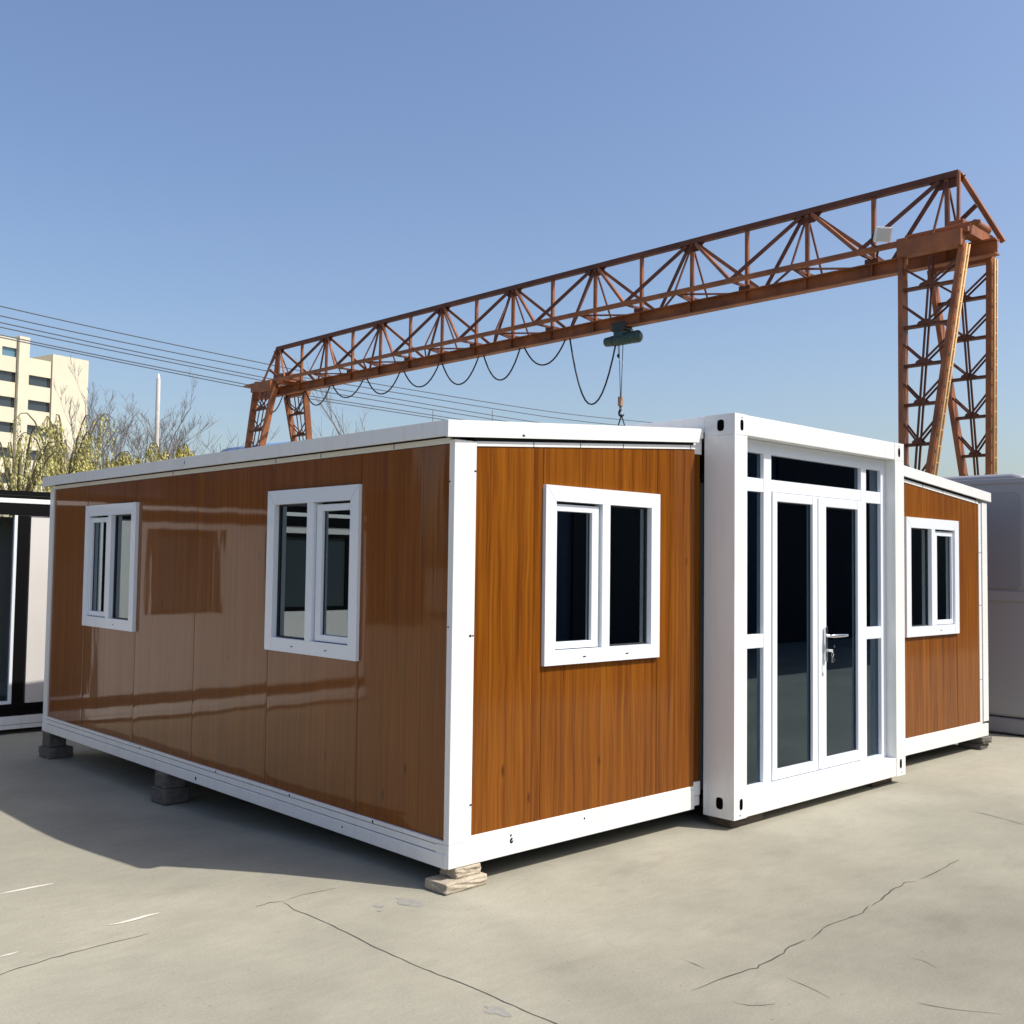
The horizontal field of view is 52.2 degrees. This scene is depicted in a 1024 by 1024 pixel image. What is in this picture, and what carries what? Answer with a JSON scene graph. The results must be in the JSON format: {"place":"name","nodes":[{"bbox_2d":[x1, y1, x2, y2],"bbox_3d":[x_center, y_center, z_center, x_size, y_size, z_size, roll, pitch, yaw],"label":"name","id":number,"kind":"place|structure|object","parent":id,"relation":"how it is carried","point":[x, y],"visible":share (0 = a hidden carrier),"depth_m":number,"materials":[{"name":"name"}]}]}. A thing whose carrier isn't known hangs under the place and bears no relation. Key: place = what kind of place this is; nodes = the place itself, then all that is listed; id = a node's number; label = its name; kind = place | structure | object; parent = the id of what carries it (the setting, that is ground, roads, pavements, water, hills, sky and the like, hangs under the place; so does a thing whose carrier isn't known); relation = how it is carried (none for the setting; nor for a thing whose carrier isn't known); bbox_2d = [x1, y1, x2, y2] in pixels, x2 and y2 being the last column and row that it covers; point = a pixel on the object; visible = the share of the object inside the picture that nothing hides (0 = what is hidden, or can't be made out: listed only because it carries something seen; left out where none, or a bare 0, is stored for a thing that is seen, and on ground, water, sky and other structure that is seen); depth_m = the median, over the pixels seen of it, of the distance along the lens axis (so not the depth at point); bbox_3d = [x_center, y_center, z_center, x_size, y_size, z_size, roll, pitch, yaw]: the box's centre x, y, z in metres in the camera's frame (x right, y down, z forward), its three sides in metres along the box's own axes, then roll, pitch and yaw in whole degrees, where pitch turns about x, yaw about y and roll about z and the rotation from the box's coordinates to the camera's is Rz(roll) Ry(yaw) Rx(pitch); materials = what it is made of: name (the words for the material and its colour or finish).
{"place":"outdoors","nodes":[
{"label":"outdoors","id":0,"kind":"place"},
{"bbox_2d":[0,336,88,516],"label":"apartment building","id":1,"kind":"structure","parent":0,"point":[26,383],"depth_m":124.12,"materials":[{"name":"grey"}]},
{"bbox_2d":[0,473,6,482],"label":"window","id":2,"kind":"structure","parent":1,"relation":"in","point":[3,478],"depth_m":120.92,"materials":[{"name":"grey glass"}]},
{"bbox_2d":[0,447,10,457],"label":"window","id":3,"kind":"structure","parent":1,"relation":"in","point":[4,449],"depth_m":121.16,"materials":[{"name":"grey glass"}]},
{"bbox_2d":[0,396,12,407],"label":"window","id":4,"kind":"structure","parent":1,"relation":"in","point":[4,401],"depth_m":121.36,"materials":[{"name":"grey glass"}]},
{"bbox_2d":[0,422,12,432],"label":"window","id":5,"kind":"structure","parent":1,"relation":"in","point":[4,426],"depth_m":121.24,"materials":[{"name":"grey glass"}]},
{"bbox_2d":[0,370,13,381],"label":"window","id":6,"kind":"structure","parent":1,"relation":"in","point":[4,375],"depth_m":121.48,"materials":[{"name":"grey glass"}]},
{"bbox_2d":[2,346,14,356],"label":"window","id":7,"kind":"structure","parent":1,"relation":"in","point":[7,351],"depth_m":121.63,"materials":[{"name":"blue glass"}]},
{"bbox_2d":[26,450,45,460],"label":"window","id":8,"kind":"structure","parent":1,"relation":"in","point":[33,453],"depth_m":124.06,"materials":[{"name":"grey glass"}]},
{"bbox_2d":[27,425,47,436],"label":"window","id":9,"kind":"structure","parent":1,"relation":"in","point":[29,427],"depth_m":124.12,"materials":[{"name":"grey glass"}]},
{"bbox_2d":[28,400,48,411],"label":"window","id":10,"kind":"structure","parent":1,"relation":"in","point":[32,405],"depth_m":124.61,"materials":[{"name":"grey glass"}]},
{"bbox_2d":[29,375,48,387],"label":"window","id":11,"kind":"structure","parent":1,"relation":"in","point":[33,380],"depth_m":124.85,"materials":[{"name":"grey glass"}]},
{"bbox_2d":[0,337,444,419],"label":"power line","id":12,"kind":"object","parent":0,"point":[198,377],"visible":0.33,"depth_m":40.76,"materials":[{"name":"grey"}]},
{"bbox_2d":[0,334,462,419],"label":"power line","id":13,"kind":"object","parent":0,"point":[207,376],"visible":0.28,"depth_m":40.98,"materials":[{"name":"grey"}]},
{"bbox_2d":[0,327,508,421],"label":"power line","id":14,"kind":"object","parent":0,"point":[230,374],"visible":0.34,"depth_m":41.69,"materials":[{"name":"grey"}]},
{"bbox_2d":[222,441,290,451],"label":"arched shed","id":15,"kind":"structure","parent":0,"point":[242,447],"depth_m":57.59,"materials":[{"name":"blue"}]},
{"bbox_2d":[0,322,539,422],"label":"power line","id":16,"kind":"object","parent":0,"point":[244,373],"visible":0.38,"depth_m":42.02,"materials":[{"name":"grey"}]},
{"bbox_2d":[0,315,625,425],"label":"power line","id":17,"kind":"object","parent":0,"point":[280,373],"visible":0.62,"depth_m":42.98,"materials":[{"name":"grey"}]},
{"bbox_2d":[0,306,652,422],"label":"power line","id":18,"kind":"object","parent":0,"point":[288,368],"visible":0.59,"depth_m":43.05,"materials":[{"name":"grey"}]},
{"bbox_2d":[0,726,1023,1023],"bbox_3d":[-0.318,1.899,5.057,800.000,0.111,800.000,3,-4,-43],"label":"ground","id":19,"kind":"structure","parent":0,"point":[124,898],"depth_m":4.78,"materials":[{"name":"concrete"}]},
{"bbox_2d":[0,427,69,516],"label":"willow tree","id":20,"kind":"object","parent":19,"relation":"on","point":[35,473],"visible":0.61,"depth_m":39.44,"materials":[{"name":"green plant"}]},
{"bbox_2d":[38,744,72,758],"bbox_3d":[-3.929,2.061,9.002,0.231,0.090,0.220,-2,-4,44],"label":"stone block","id":21,"kind":"object","parent":19,"relation":"on","point":[55,752],"depth_m":8.93,"materials":[{"name":"grey stone"}]},
{"bbox_2d":[42,731,65,747],"bbox_3d":[-3.948,1.953,9.016,0.158,0.125,0.170,3,-4,-43],"label":"stone block","id":22,"kind":"object","parent":21,"relation":"on","point":[49,740],"depth_m":8.95,"materials":[{"name":"grey stone"}]},
{"bbox_2d":[7,413,115,491],"bbox_3d":[-19.227,-0.391,44.636,4.085,7.962,4.876,3,-4,-43],"label":"willow tree","id":23,"kind":"object","parent":19,"relation":"on","point":[75,465],"visible":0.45,"depth_m":44.21,"materials":[{"name":"green plant"}]},
{"bbox_2d":[39,388,136,473],"bbox_3d":[-20.598,-1.124,51.544,4.762,10.091,5.320,3,-4,-43],"label":"bare tree","id":24,"kind":"object","parent":19,"relation":"on","point":[69,455],"visible":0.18,"depth_m":51.06,"materials":[{"name":"brown plant"}]},
{"bbox_2d":[54,358,127,468],"bbox_3d":[-24.408,-2.320,59.965,3.965,13.224,4.297,3,-4,-43],"label":"bare tree","id":25,"kind":"object","parent":19,"relation":"on","point":[74,414],"visible":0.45,"depth_m":59.83,"materials":[{"name":"brown plant"}]},
{"bbox_2d":[65,451,137,473],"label":"willow tree","id":26,"kind":"object","parent":19,"relation":"on","point":[106,463],"visible":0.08,"depth_m":48.76,"materials":[{"name":"green plant"}]},
{"bbox_2d":[86,402,141,465],"bbox_3d":[-23.796,-1.083,63.237,4.211,11.099,3.963,0,-3,23],"label":"bare tree","id":27,"kind":"object","parent":19,"relation":"on","point":[111,432],"visible":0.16,"depth_m":63.00,"materials":[{"name":"brown plant"}]},
{"bbox_2d":[115,454,154,466],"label":"willow tree","id":28,"kind":"object","parent":19,"relation":"on","point":[138,461],"visible":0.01,"depth_m":47.73,"materials":[{"name":"green plant"}]},
{"bbox_2d":[90,395,220,462],"bbox_3d":[-18.087,-1.211,52.729,5.416,10.433,5.141,1,-3,0],"label":"bare tree","id":29,"kind":"object","parent":19,"relation":"on","point":[138,440],"visible":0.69,"depth_m":52.62,"materials":[{"name":"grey plant"}]},
{"bbox_2d":[154,374,160,459],"bbox_3d":[-17.003,-1.384,49.832,0.253,10.500,0.260,3,-4,-43],"label":"white pole","id":30,"kind":"object","parent":19,"relation":"on","point":[157,412],"visible":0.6,"depth_m":49.92,"materials":[{"name":"white metal"}]},
{"bbox_2d":[132,371,203,461],"bbox_3d":[-20.528,-2.010,61.624,4.301,12.883,4.040,1,-3,1],"label":"bare tree","id":31,"kind":"object","parent":19,"relation":"on","point":[181,442],"visible":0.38,"depth_m":61.35,"materials":[{"name":"brown plant"}]},
{"bbox_2d":[142,442,194,462],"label":"willow tree","id":32,"kind":"object","parent":19,"relation":"on","point":[179,453],"visible":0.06,"depth_m":45.90,"materials":[{"name":"green plant"}]},
{"bbox_2d":[151,786,189,804],"bbox_3d":[-2.412,1.986,7.369,0.211,0.105,0.200,-2,-4,43],"label":"stone block","id":33,"kind":"object","parent":19,"relation":"on","point":[169,796],"depth_m":7.30,"materials":[{"name":"grey stone"}]},
{"bbox_2d":[155,771,186,788],"bbox_3d":[-2.407,1.881,7.371,0.179,0.105,0.180,3,-4,-40],"label":"stone block","id":34,"kind":"object","parent":33,"relation":"on","point":[163,780],"depth_m":7.30,"materials":[{"name":"grey stone"}]},
{"bbox_2d":[173,430,253,456],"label":"bare tree","id":35,"kind":"object","parent":19,"relation":"on","point":[205,446],"visible":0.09,"depth_m":41.41,"materials":[{"name":"brown plant"}]},
{"bbox_2d":[196,420,278,452],"bbox_3d":[-10.488,0.023,41.616,2.932,7.056,4.572,-1,-3,34],"label":"bare tree","id":36,"kind":"object","parent":19,"relation":"on","point":[228,438],"visible":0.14,"depth_m":40.86,"materials":[{"name":"brown plant"}]},
{"bbox_2d":[295,354,370,439],"bbox_3d":[-8.877,-2.139,55.015,5.711,12.773,4.849,2,-3,-26],"label":"bare tree","id":37,"kind":"object","parent":19,"relation":"on","point":[331,420],"visible":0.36,"depth_m":55.92,"materials":[{"name":"brown plant"}]},
{"bbox_2d":[425,872,486,894],"bbox_3d":[-0.276,1.825,5.170,0.170,0.052,0.290,-2,-4,45],"label":"timber block","id":38,"kind":"object","parent":19,"relation":"on","point":[442,884],"depth_m":5.10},
{"bbox_2d":[440,862,480,878],"bbox_3d":[-0.257,1.774,5.202,0.129,0.054,0.178,-2,-4,45],"label":"timber block","id":39,"kind":"object","parent":38,"relation":"on","point":[464,871],"depth_m":5.15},
{"bbox_2d":[42,413,990,869],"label":"container house","id":40,"kind":"structure","parent":39,"relation":"on","point":[448,645],"depth_m":6.39,"materials":[{"name":"brown wood"}]},
{"bbox_2d":[82,502,139,631],"bbox_3d":[-3.132,0.424,8.182,0.067,0.968,0.968,3,-4,-43],"label":"window","id":41,"kind":"structure","parent":40,"relation":"in","point":[111,542],"depth_m":8.15,"materials":[{"name":"white plastic"}]},
{"bbox_2d":[264,484,361,660],"bbox_3d":[-1.147,0.345,6.096,0.088,0.968,0.968,3,-4,-43],"label":"window","id":42,"kind":"structure","parent":40,"relation":"in","point":[313,553],"depth_m":6.05,"materials":[{"name":"white plastic"}]},
{"bbox_2d":[541,484,659,665],"bbox_3d":[0.500,0.358,5.929,0.968,0.968,0.088,3,-4,-43],"label":"window","id":43,"kind":"structure","parent":40,"relation":"in","point":[601,561],"depth_m":5.88,"materials":[{"name":"white plastic"}]},
{"bbox_2d":[771,492,818,780],"bbox_3d":[1.880,0.814,6.994,0.570,1.864,0.053,3,-4,-43],"label":"door","id":44,"kind":"structure","parent":40,"relation":"in","point":[794,518],"depth_m":7.00,"materials":[{"name":"white"}]},
{"bbox_2d":[828,645,834,662],"bbox_3d":[2.195,0.973,7.180,0.046,0.121,0.036,3,-4,-43],"label":"key bunch","id":45,"kind":"object","parent":40,"relation":"hanging from","point":[833,658],"visible":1,"depth_m":7.17,"materials":[{"name":"silver metal"}]},
{"bbox_2d":[818,497,862,769],"bbox_3d":[2.325,0.838,7.360,0.611,1.864,0.130,3,-4,-43],"label":"door","id":46,"kind":"structure","parent":40,"relation":"in","point":[839,520],"depth_m":7.40,"materials":[{"name":"white"}]},
{"bbox_2d":[904,517,959,637],"bbox_3d":[3.488,0.543,8.744,0.968,0.968,0.088,3,-4,-43],"label":"window","id":47,"kind":"structure","parent":40,"relation":"in","point":[931,557],"depth_m":8.71,"materials":[{"name":"white plastic"}]},
{"bbox_2d":[243,169,1005,475],"bbox_3d":[-0.156,-1.385,26.142,4.800,8.568,23.930,4,-4,-44],"label":"gantry crane","id":48,"kind":"object","parent":19,"relation":"on","point":[937,252],"visible":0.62,"depth_m":20.19,"materials":[{"name":"orange paint"}]},
{"bbox_2d":[262,338,615,412],"bbox_3d":[-2.976,-3.124,29.150,0.051,1.683,15.311,4,-4,-44],"label":"festoon cable","id":49,"kind":"object","parent":48,"relation":"hanging from","point":[586,401],"visible":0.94,"depth_m":26.85,"materials":[{"name":"black rubber"}]},
{"bbox_2d":[603,321,642,416],"bbox_3d":[2.492,-3.201,23.536,0.280,2.139,1.050,4,-4,-44],"label":"electric hoist","id":50,"kind":"object","parent":48,"relation":"hanging from","point":[623,334],"visible":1,"depth_m":23.50,"materials":[{"name":"teal"}]},
{"bbox_2d":[958,742,988,749],"bbox_3d":[4.152,2.096,9.408,0.212,0.050,0.192,-2,-4,44],"label":"stone block","id":51,"kind":"object","parent":19,"relation":"on","point":[972,745],"depth_m":9.34,"materials":[{"name":"grey stone"}]},
{"bbox_2d":[964,736,991,743],"bbox_3d":[4.177,2.043,9.420,0.201,0.058,0.233,3,-4,-41],"label":"stone block","id":52,"kind":"object","parent":51,"relation":"on","point":[984,740],"depth_m":9.32,"materials":[{"name":"grey stone"}]},
{"bbox_2d":[942,473,1023,734],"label":"cabin","id":53,"kind":"object","parent":19,"relation":"on","point":[1005,547],"visible":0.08,"depth_m":10.22,"materials":[{"name":"grey metal"}]},
{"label":"stone block","id":54,"kind":"object","parent":19,"relation":"on","visible":0},
{"bbox_2d":[0,490,50,729],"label":"cabin","id":55,"kind":"object","parent":54,"relation":"on","point":[24,540],"visible":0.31,"depth_m":10.28,"materials":[{"name":"white metal"}]},
{"bbox_2d":[0,515,17,704],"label":"glass door","id":56,"kind":"structure","parent":55,"relation":"in","point":[15,517],"depth_m":10.16,"materials":[{"name":"white"}]},
{"bbox_2d":[0,0,1023,476],"label":"sky","id":57,"kind":"structure","parent":0,"point":[245,179],"materials":[{"name":"blue"}]},
{"bbox_2d":[708,813,762,827],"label":"timber beam","id":58,"kind":"structure","parent":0,"point":[730,823],"depth_m":6.46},
{"bbox_2d":[863,778,891,786],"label":"timber beam","id":59,"kind":"structure","parent":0,"point":[881,782],"depth_m":7.71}
]}

